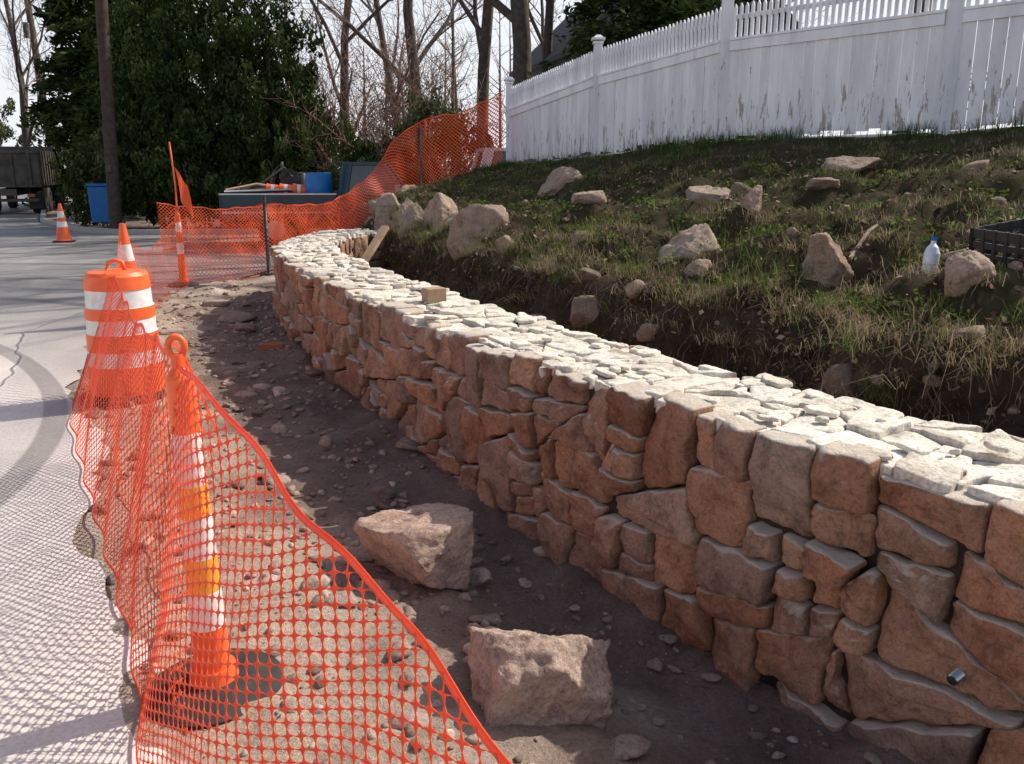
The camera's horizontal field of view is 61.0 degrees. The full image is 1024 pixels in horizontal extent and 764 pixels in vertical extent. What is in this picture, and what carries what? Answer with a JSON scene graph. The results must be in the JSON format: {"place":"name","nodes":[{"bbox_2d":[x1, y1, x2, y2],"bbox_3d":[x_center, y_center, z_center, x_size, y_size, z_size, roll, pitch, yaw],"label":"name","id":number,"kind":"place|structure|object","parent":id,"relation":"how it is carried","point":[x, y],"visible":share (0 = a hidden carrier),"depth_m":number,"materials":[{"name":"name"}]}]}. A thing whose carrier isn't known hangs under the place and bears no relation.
{"place":"outdoors","nodes":[
{"label":"outdoors","id":0,"kind":"place"},
{"bbox_2d":[0,194,273,763],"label":"road","id":1,"kind":"structure","parent":0,"point":[64,658],"depth_m":4.18,"materials":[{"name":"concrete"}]},
{"bbox_2d":[0,146,63,212],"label":"dump truck","id":2,"kind":"object","parent":1,"relation":"on","point":[28,172],"visible":0.89,"depth_m":31.03,"materials":[{"name":"metal"}]},
{"bbox_2d":[52,203,75,242],"bbox_3d":[-10.000,-3.535,19.314,0.400,0.858,0.400,-3,14,-11],"label":"traffic cone","id":3,"kind":"object","parent":1,"relation":"on","point":[63,235],"visible":1,"depth_m":19.24,"materials":[{"name":"orange plastic"}]},
{"bbox_2d":[168,142,198,287],"bbox_3d":[-4.593,-2.292,11.948,0.434,1.951,0.417,0,14,0],"label":"delineator post","id":4,"kind":"object","parent":1,"relation":"on","point":[185,196],"visible":0.88,"depth_m":11.94,"materials":[{"name":"orange plastic"}]},
{"bbox_2d":[156,188,357,255],"bbox_3d":[-4.679,-2.962,16.058,4.792,1.293,0.408,7,15,26],"label":"orange safety fence","id":5,"kind":"object","parent":1,"relation":"on","point":[302,205],"visible":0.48,"depth_m":16.50,"materials":[{"name":"plastic"}]},
{"bbox_2d":[69,275,511,763],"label":"orange safety fence","id":6,"kind":"object","parent":1,"relation":"on","point":[495,751],"visible":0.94,"depth_m":2.03,"materials":[{"name":"plastic"}]},
{"bbox_2d":[214,162,405,245],"bbox_3d":[-3.430,-3.875,18.817,5.500,1.750,2.160,-1,14,-3],"label":"pickup truck","id":7,"kind":"object","parent":1,"relation":"on","point":[299,188],"visible":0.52,"depth_m":17.96,"materials":[{"name":"paint"}]},
{"bbox_2d":[471,148,615,168],"bbox_3d":[1.577,-4.376,20.249,5.254,2.040,2.113,-2,14,-8],"label":"parked car","id":8,"kind":"object","parent":1,"relation":"on","point":[529,160],"visible":0.04,"depth_m":18.98,"materials":[{"name":"white paint"}]},
{"bbox_2d":[38,172,915,763],"bbox_3d":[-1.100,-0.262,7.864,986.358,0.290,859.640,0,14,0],"label":"ground","id":9,"kind":"structure","parent":0,"point":[724,708],"depth_m":3.31,"materials":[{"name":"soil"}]},
{"bbox_2d":[0,96,62,186],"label":"distant evergreens","id":10,"kind":"object","parent":9,"relation":"on","point":[5,134],"visible":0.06,"depth_m":106.61,"materials":[{"name":"green plant"}]},
{"bbox_2d":[22,0,54,148],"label":"bare tree","id":11,"kind":"object","parent":9,"relation":"on","point":[32,27],"visible":0.39,"depth_m":42.51,"materials":[{"name":"brown wood"}]},
{"bbox_2d":[0,0,78,146],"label":"bare tree","id":12,"kind":"object","parent":9,"relation":"on","point":[10,25],"visible":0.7,"depth_m":39.55,"materials":[{"name":"brown plant"}]},
{"bbox_2d":[15,0,97,205],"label":"spruce tree","id":13,"kind":"object","parent":9,"relation":"on","point":[50,114],"visible":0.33,"depth_m":37.60,"materials":[{"name":"green plant"}]},
{"bbox_2d":[47,131,137,226],"bbox_3d":[-11.755,-5.694,24.977,2.728,2.974,2.433,10,17,36],"label":"evergreen shrub","id":14,"kind":"object","parent":9,"relation":"on","point":[79,193],"visible":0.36,"depth_m":24.32,"materials":[{"name":"green plant"}]},
{"bbox_2d":[86,183,108,223],"bbox_3d":[-11.207,-4.858,23.751,0.600,1.105,0.650,-4,14,-17],"label":"trash bin","id":15,"kind":"object","parent":9,"relation":"on","point":[97,194],"visible":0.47,"depth_m":23.46,"materials":[{"name":"blue plastic"}]},
{"bbox_2d":[95,0,122,228],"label":"utility pole","id":16,"kind":"object","parent":9,"relation":"on","point":[109,125],"visible":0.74,"depth_m":22.02,"materials":[{"name":"brown wood"}]},
{"bbox_2d":[17,0,59,58],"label":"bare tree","id":17,"kind":"object","parent":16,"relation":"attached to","point":[47,21],"visible":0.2,"depth_m":34.99,"materials":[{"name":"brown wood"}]},
{"bbox_2d":[67,31,164,219],"bbox_3d":[-12.191,-8.096,28.077,4.605,5.935,3.878,0,14,0],"label":"spruce tree","id":18,"kind":"object","parent":9,"relation":"on","point":[93,116],"visible":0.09,"depth_m":27.10,"materials":[{"name":"green plant"}]},
{"bbox_2d":[81,258,164,408],"bbox_3d":[-2.720,-0.360,6.069,0.620,1.004,0.620,0,14,0],"label":"traffic drum","id":19,"kind":"object","parent":9,"relation":"on","point":[135,284],"visible":0.61,"depth_m":5.89,"materials":[{"name":"orange plastic"}]},
{"bbox_2d":[117,223,136,267],"bbox_3d":[-4.000,-1.116,9.045,0.400,1.058,0.400,-3,14,-11],"label":"traffic cone","id":20,"kind":"object","parent":9,"relation":"on","point":[123,239],"visible":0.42,"depth_m":8.93,"materials":[{"name":"orange plastic"}]},
{"bbox_2d":[63,0,213,204],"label":"spruce tree","id":21,"kind":"object","parent":9,"relation":"on","point":[91,25],"visible":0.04,"depth_m":35.75,"materials":[{"name":"green plant"}]},
{"bbox_2d":[86,0,216,212],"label":"spruce tree","id":22,"kind":"object","parent":9,"relation":"on","point":[145,34],"visible":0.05,"depth_m":30.29,"materials":[{"name":"green plant"}]},
{"bbox_2d":[112,326,222,733],"bbox_3d":[-1.563,0.166,3.669,0.203,1.098,2.950,-7,16,-27],"label":"orange safety fence","id":23,"kind":"object","parent":9,"relation":"on","point":[178,348],"visible":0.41,"depth_m":2.55,"materials":[{"name":"plastic"}]},
{"bbox_2d":[105,204,266,307],"bbox_3d":[-3.717,-1.235,9.410,1.105,1.083,7.479,-2,14,-7],"label":"orange safety fence","id":24,"kind":"object","parent":9,"relation":"on","point":[149,266],"visible":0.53,"depth_m":12.30,"materials":[{"name":"plastic"}]},
{"bbox_2d":[40,210,361,234],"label":"kerb","id":25,"kind":"structure","parent":9,"relation":"on","point":[51,222],"depth_m":21.75,"materials":[{"name":"concrete"}]},
{"bbox_2d":[92,0,335,228],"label":"evergreen tree","id":26,"kind":"object","parent":9,"relation":"on","point":[208,166],"visible":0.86,"depth_m":22.80,"materials":[{"name":"green plant"}]},
{"bbox_2d":[144,333,283,729],"bbox_3d":[-0.941,0.419,2.590,0.420,1.150,0.417,-7,15,-22],"label":"delineator post","id":27,"kind":"object","parent":9,"relation":"on","point":[171,381],"visible":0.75,"depth_m":2.60,"materials":[{"name":"orange plastic"}]},
{"bbox_2d":[260,196,273,276],"bbox_3d":[-3.680,-2.124,13.050,0.220,1.300,0.220,0,14,0],"label":"steel post","id":28,"kind":"object","parent":9,"relation":"on","point":[269,273],"visible":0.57,"depth_m":13.03,"materials":[{"name":"grey metal"}]},
{"bbox_2d":[259,342,282,350],"bbox_3d":[-2.150,-0.317,7.748,0.200,0.060,0.095,-4,14,-17],"label":"brick","id":29,"kind":"object","parent":9,"relation":"on","point":[268,345],"visible":0.84,"depth_m":7.71,"materials":[{"name":"brick"}]},
{"bbox_2d":[263,43,412,187],"bbox_3d":[-4.559,-6.644,24.001,4.491,5.149,5.374,-4,14,-14],"label":"bare shrub","id":30,"kind":"object","parent":9,"relation":"on","point":[342,130],"visible":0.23,"depth_m":23.05,"materials":[{"name":"brown plant"}]},
{"bbox_2d":[288,0,392,146],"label":"bare tree","id":31,"kind":"object","parent":9,"relation":"on","point":[349,38],"visible":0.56,"depth_m":32.20,"materials":[{"name":"brown plant"}]},
{"bbox_2d":[275,111,411,190],"bbox_3d":[-4.448,-5.423,23.212,3.635,3.512,2.647,0,14,0],"label":"evergreen shrub","id":32,"kind":"object","parent":9,"relation":"on","point":[357,156],"visible":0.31,"depth_m":22.68,"materials":[{"name":"green plant"}]},
{"bbox_2d":[198,0,505,190],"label":"bare shrub","id":33,"kind":"object","parent":9,"relation":"on","point":[332,98],"visible":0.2,"depth_m":25.29,"materials":[{"name":"brown plant"}]},
{"bbox_2d":[287,43,450,166],"bbox_3d":[-4.188,-7.223,25.153,5.083,5.034,3.742,0,14,0],"label":"budding shrub","id":34,"kind":"object","parent":9,"relation":"on","point":[382,74],"visible":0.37,"depth_m":24.67,"materials":[{"name":"brown plant"}]},
{"bbox_2d":[280,0,482,138],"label":"bare tree","id":35,"kind":"object","parent":9,"relation":"on","point":[409,4],"visible":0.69,"depth_m":29.24,"materials":[{"name":"brown plant"}]},
{"bbox_2d":[266,90,503,272],"bbox_3d":[-2.102,-3.501,14.673,4.916,2.971,0.686,-13,19,-43],"label":"orange safety fence","id":36,"kind":"object","parent":9,"relation":"on","point":[354,188],"visible":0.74,"depth_m":15.25,"materials":[{"name":"plastic"}]},
{"bbox_2d":[353,0,472,135],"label":"bare tree","id":37,"kind":"object","parent":9,"relation":"on","point":[378,17],"visible":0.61,"depth_m":36.16,"materials":[{"name":"brown plant"}]},
{"bbox_2d":[353,503,473,589],"bbox_3d":[-0.374,0.707,3.591,0.440,0.373,0.446,-12,18,-40],"label":"boulder","id":38,"kind":"object","parent":9,"relation":"on","point":[429,545],"visible":0.98,"depth_m":3.44,"materials":[{"name":"beige stone"}]},
{"bbox_2d":[342,0,492,168],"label":"bare shrub","id":39,"kind":"object","parent":9,"relation":"on","point":[394,60],"visible":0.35,"depth_m":26.68,"materials":[{"name":"brown plant"}]},
{"bbox_2d":[356,1,505,184],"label":"bare shrub","id":40,"kind":"object","parent":9,"relation":"on","point":[428,94],"visible":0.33,"depth_m":24.09,"materials":[{"name":"brown plant"}]},
{"bbox_2d":[374,87,493,185],"bbox_3d":[-2.180,-6.001,23.539,3.942,3.720,2.678,0,14,0],"label":"evergreen shrub","id":41,"kind":"object","parent":9,"relation":"on","point":[420,114],"visible":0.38,"depth_m":22.96,"materials":[{"name":"green plant"}]},
{"bbox_2d":[63,0,850,189],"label":"distant tree trunks","id":42,"kind":"object","parent":9,"relation":"on","point":[454,93],"visible":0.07,"depth_m":50.30,"materials":[{"name":"brown plant"}]},
{"bbox_2d":[458,0,493,143],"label":"bare tree","id":43,"kind":"object","parent":9,"relation":"on","point":[484,44],"visible":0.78,"depth_m":26.76,"materials":[{"name":"brown plant"}]},
{"bbox_2d":[487,0,530,85],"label":"bare tree","id":44,"kind":"object","parent":9,"relation":"on","point":[517,15],"visible":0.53,"depth_m":22.58,"materials":[{"name":"brown plant"}]},
{"bbox_2d":[457,0,571,72],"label":"bare tree","id":45,"kind":"object","parent":9,"relation":"on","point":[545,37],"visible":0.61,"depth_m":29.14,"materials":[{"name":"brown plant"}]},
{"bbox_2d":[468,626,612,729],"bbox_3d":[0.087,0.952,2.744,0.454,0.461,0.509,0,14,0],"label":"boulder","id":46,"kind":"object","parent":9,"relation":"on","point":[527,677],"visible":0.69,"depth_m":2.57,"materials":[{"name":"beige stone"}]},
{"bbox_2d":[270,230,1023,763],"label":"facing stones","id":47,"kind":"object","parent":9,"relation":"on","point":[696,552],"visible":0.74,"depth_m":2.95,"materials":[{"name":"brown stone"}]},
{"bbox_2d":[277,228,1023,505],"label":"cap stones","id":48,"kind":"object","parent":47,"relation":"on","point":[923,452],"visible":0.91,"depth_m":3.36,"materials":[{"name":"beige stone"}]},
{"bbox_2d":[361,226,388,261],"bbox_3d":[-1.750,-1.648,10.819,0.100,0.547,0.769,5,15,21],"label":"wood plank","id":49,"kind":"object","parent":48,"relation":"on","point":[371,249],"visible":0.56,"depth_m":10.86,"materials":[{"name":"beige wood"}]},
{"bbox_2d":[422,286,445,302],"bbox_3d":[-0.496,-0.554,5.527,0.130,0.090,0.100,-7,16,-28],"label":"wood block","id":50,"kind":"object","parent":48,"relation":"on","point":[437,294],"depth_m":5.49,"materials":[{"name":"beige wood"}]},
{"bbox_2d":[947,668,965,685],"bbox_3d":[1.251,0.795,2.401,0.145,0.042,0.032,-10,17,-36],"label":"drain pipe","id":51,"kind":"object","parent":47,"relation":"attached to","point":[956,676],"visible":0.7,"depth_m":2.36,"materials":[{"name":"silver metal"}]},
{"bbox_2d":[331,73,1012,173],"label":"distant trees","id":52,"kind":"object","parent":9,"relation":"on","point":[495,140],"visible":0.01,"depth_m":51.66,"materials":[{"name":"green plant"}]},
{"bbox_2d":[0,0,1023,168],"label":"sky","id":53,"kind":"structure","parent":0,"point":[14,119],"materials":[{"name":"white"}]},
{"bbox_2d":[351,126,1023,437],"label":"grassy bank terrain","id":54,"kind":"structure","parent":0,"point":[979,297],"depth_m":6.22,"materials":[{"name":"green plant"}]},
{"bbox_2d":[335,235,385,268],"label":"back stones","id":55,"kind":"object","parent":54,"relation":"on","point":[357,246],"visible":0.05,"depth_m":11.47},
{"bbox_2d":[367,199,376,219],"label":"fieldstone","id":56,"kind":"object","parent":54,"relation":"on","point":[371,203],"visible":0.22,"depth_m":13.15,"materials":[{"name":"beige stone"}]},
{"bbox_2d":[374,193,400,230],"bbox_3d":[-1.755,-2.425,12.668,0.418,0.648,0.625,5,15,18],"label":"fieldstone","id":57,"kind":"object","parent":54,"relation":"on","point":[383,200],"visible":0.4,"depth_m":12.44,"materials":[{"name":"beige stone"}]},
{"bbox_2d":[391,197,412,233],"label":"fieldstone","id":58,"kind":"object","parent":54,"relation":"on","point":[402,209],"visible":0.34,"depth_m":11.87,"materials":[{"name":"beige stone"}]},
{"bbox_2d":[394,185,416,193],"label":"fieldstone","id":59,"kind":"object","parent":54,"relation":"on","point":[403,187],"visible":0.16,"depth_m":14.77,"materials":[{"name":"beige stone"}]},
{"bbox_2d":[398,203,423,241],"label":"fieldstone","id":60,"kind":"object","parent":54,"relation":"on","point":[413,212],"visible":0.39,"depth_m":11.33,"materials":[{"name":"beige stone"}]},
{"bbox_2d":[418,127,421,184],"bbox_3d":[-1.620,-3.775,15.363,0.057,1.400,0.057,0,14,0],"label":"steel post","id":61,"kind":"object","parent":54,"relation":"on","point":[420,153],"visible":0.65,"depth_m":15.29,"materials":[{"name":"grey metal"}]},
{"bbox_2d":[422,192,458,231],"bbox_3d":[-0.861,-2.059,10.836,0.437,0.601,0.679,-11,18,-38],"label":"fieldstone","id":62,"kind":"object","parent":54,"relation":"on","point":[439,207],"visible":0.63,"depth_m":10.65,"materials":[{"name":"beige stone"}]},
{"bbox_2d":[446,212,457,225],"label":"fieldstone","id":63,"kind":"object","parent":54,"relation":"on","point":[448,220],"visible":0.14,"depth_m":9.95,"materials":[{"name":"beige stone"}]},
{"bbox_2d":[447,204,510,261],"bbox_3d":[-0.316,-1.571,9.196,0.777,0.633,0.512,-6,15,-22],"label":"fieldstone","id":64,"kind":"object","parent":54,"relation":"on","point":[463,227],"visible":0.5,"depth_m":9.01,"materials":[{"name":"beige stone"}]},
{"bbox_2d":[495,235,515,253],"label":"fieldstone","id":65,"kind":"object","parent":54,"relation":"on","point":[505,237],"visible":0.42,"depth_m":8.22,"materials":[{"name":"grey stone"}]},
{"bbox_2d":[537,167,581,197],"bbox_3d":[0.606,-2.319,10.254,0.620,0.433,0.604,0,14,0],"label":"fieldstone","id":66,"kind":"object","parent":54,"relation":"on","point":[556,180],"visible":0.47,"depth_m":10.12,"materials":[{"name":"beige stone"}]},
{"bbox_2d":[569,295,599,327],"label":"fieldstone","id":67,"kind":"object","parent":54,"relation":"on","point":[580,313],"visible":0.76,"depth_m":6.47,"materials":[{"name":"grey stone"}]},
{"bbox_2d":[571,190,606,204],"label":"fieldstone","id":68,"kind":"object","parent":54,"relation":"on","point":[592,197],"visible":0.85,"depth_m":8.62,"materials":[{"name":"beige stone"}]},
{"bbox_2d":[527,0,738,150],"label":"pine tree","id":69,"kind":"object","parent":54,"relation":"on","point":[657,14],"visible":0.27,"depth_m":20.06,"materials":[{"name":"green plant"}]},
{"bbox_2d":[509,0,802,151],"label":"shingled house","id":70,"kind":"structure","parent":54,"relation":"on","point":[555,55],"depth_m":29.20,"materials":[{"name":"grey"}]},
{"bbox_2d":[308,235,1023,751],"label":"retaining wall","id":71,"kind":"structure","parent":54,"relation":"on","point":[956,569],"depth_m":2.77,"materials":[{"name":"brown stone"}]},
{"bbox_2d":[657,223,721,263],"bbox_3d":[1.346,-0.909,6.594,0.490,0.578,0.457,0,14,0],"label":"fieldstone","id":72,"kind":"object","parent":54,"relation":"on","point":[693,236],"visible":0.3,"depth_m":6.51,"materials":[{"name":"beige stone"}]},
{"bbox_2d":[362,212,1023,432],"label":"exposed roots","id":73,"kind":"object","parent":54,"relation":"on","point":[929,371],"visible":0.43,"depth_m":5.10,"materials":[{"name":"brown plant"}]},
{"bbox_2d":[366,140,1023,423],"bbox_3d":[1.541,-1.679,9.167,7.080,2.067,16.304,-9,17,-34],"label":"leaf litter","id":74,"kind":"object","parent":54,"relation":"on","point":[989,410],"visible":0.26,"depth_m":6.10,"materials":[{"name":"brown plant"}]},
{"bbox_2d":[370,160,1023,413],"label":"embedded stones","id":75,"kind":"object","parent":54,"relation":"in","point":[645,333],"visible":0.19,"depth_m":5.84,"materials":[{"name":"grey stone"}]},
{"bbox_2d":[621,0,775,151],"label":"pine tree","id":76,"kind":"object","parent":54,"relation":"on","point":[717,3],"visible":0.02,"depth_m":23.01,"materials":[{"name":"green plant"}]},
{"bbox_2d":[386,157,1023,324],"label":"weeds","id":77,"kind":"object","parent":54,"relation":"on","point":[933,294],"visible":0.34,"depth_m":6.89,"materials":[{"name":"green plant"}]},
{"bbox_2d":[685,185,730,202],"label":"fieldstone","id":78,"kind":"object","parent":54,"relation":"on","point":[711,193],"visible":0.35,"depth_m":7.99,"materials":[{"name":"beige stone"}]},
{"bbox_2d":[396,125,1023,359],"bbox_3d":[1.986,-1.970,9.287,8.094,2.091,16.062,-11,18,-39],"label":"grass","id":79,"kind":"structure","parent":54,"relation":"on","point":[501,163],"depth_m":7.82,"materials":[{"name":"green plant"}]},
{"bbox_2d":[740,184,762,212],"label":"fieldstone","id":80,"kind":"object","parent":54,"relation":"on","point":[751,199],"visible":0.93,"depth_m":6.78,"materials":[{"name":"beige stone"}]},
{"bbox_2d":[745,0,773,138],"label":"bare tree","id":81,"kind":"object","parent":54,"relation":"on","point":[762,1],"visible":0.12,"depth_m":18.28,"materials":[{"name":"brown plant"}]},
{"bbox_2d":[497,112,1023,166],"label":"grass tuft","id":82,"kind":"object","parent":54,"relation":"on","point":[662,146],"visible":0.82,"depth_m":9.88,"materials":[{"name":"green plant"}]},
{"bbox_2d":[504,0,1023,162],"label":"picket fence","id":83,"kind":"object","parent":54,"relation":"on","point":[853,76],"visible":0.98,"depth_m":9.86,"materials":[{"name":"white paint"}]},
{"bbox_2d":[805,177,839,189],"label":"fieldstone","id":84,"kind":"object","parent":54,"relation":"on","point":[819,183],"visible":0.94,"depth_m":7.16,"materials":[{"name":"beige stone"}]},
{"bbox_2d":[801,232,853,287],"bbox_3d":[1.878,-0.706,5.199,0.341,0.381,0.245,0,14,0],"label":"fieldstone","id":85,"kind":"object","parent":54,"relation":"on","point":[822,246],"visible":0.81,"depth_m":5.11,"materials":[{"name":"beige stone"}]},
{"bbox_2d":[821,156,879,174],"bbox_3d":[2.977,-1.893,7.680,0.451,0.210,0.394,0,14,0],"label":"fieldstone","id":86,"kind":"object","parent":54,"relation":"on","point":[859,164],"visible":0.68,"depth_m":7.59,"materials":[{"name":"beige stone"}]},
{"bbox_2d":[848,224,877,260],"bbox_3d":[2.232,-0.885,5.489,0.044,0.190,0.617,10,17,34],"label":"fallen branch","id":87,"kind":"object","parent":54,"relation":"on","point":[853,253],"visible":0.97,"depth_m":5.38,"materials":[{"name":"beige wood"}]},
{"bbox_2d":[892,0,931,133],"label":"bare tree","id":88,"kind":"object","parent":54,"relation":"on","point":[923,5],"depth_m":15.70,"materials":[{"name":"brown plant"}]},
{"bbox_2d":[921,237,939,276],"bbox_3d":[2.309,-0.687,4.785,0.084,0.222,0.084,4,8,-1],"label":"water bottle","id":89,"kind":"object","parent":54,"relation":"on","point":[931,253],"visible":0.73,"depth_m":4.76,"materials":[{"name":"plastic"}]},
{"bbox_2d":[944,250,996,296],"bbox_3d":[2.129,-0.488,4.086,0.214,0.263,0.254,0,14,0],"label":"fieldstone","id":90,"kind":"object","parent":54,"relation":"on","point":[973,264],"visible":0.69,"depth_m":4.01,"materials":[{"name":"beige stone"}]},
{"bbox_2d":[969,218,1023,272],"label":"plastic crate","id":91,"kind":"object","parent":54,"relation":"on","point":[991,236],"visible":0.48,"depth_m":4.24,"materials":[{"name":"black plastic"}]},
{"bbox_2d":[997,243,1023,265],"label":"crate leaves","id":92,"kind":"object","parent":91,"relation":"in","point":[1012,254],"visible":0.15,"depth_m":4.23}
]}

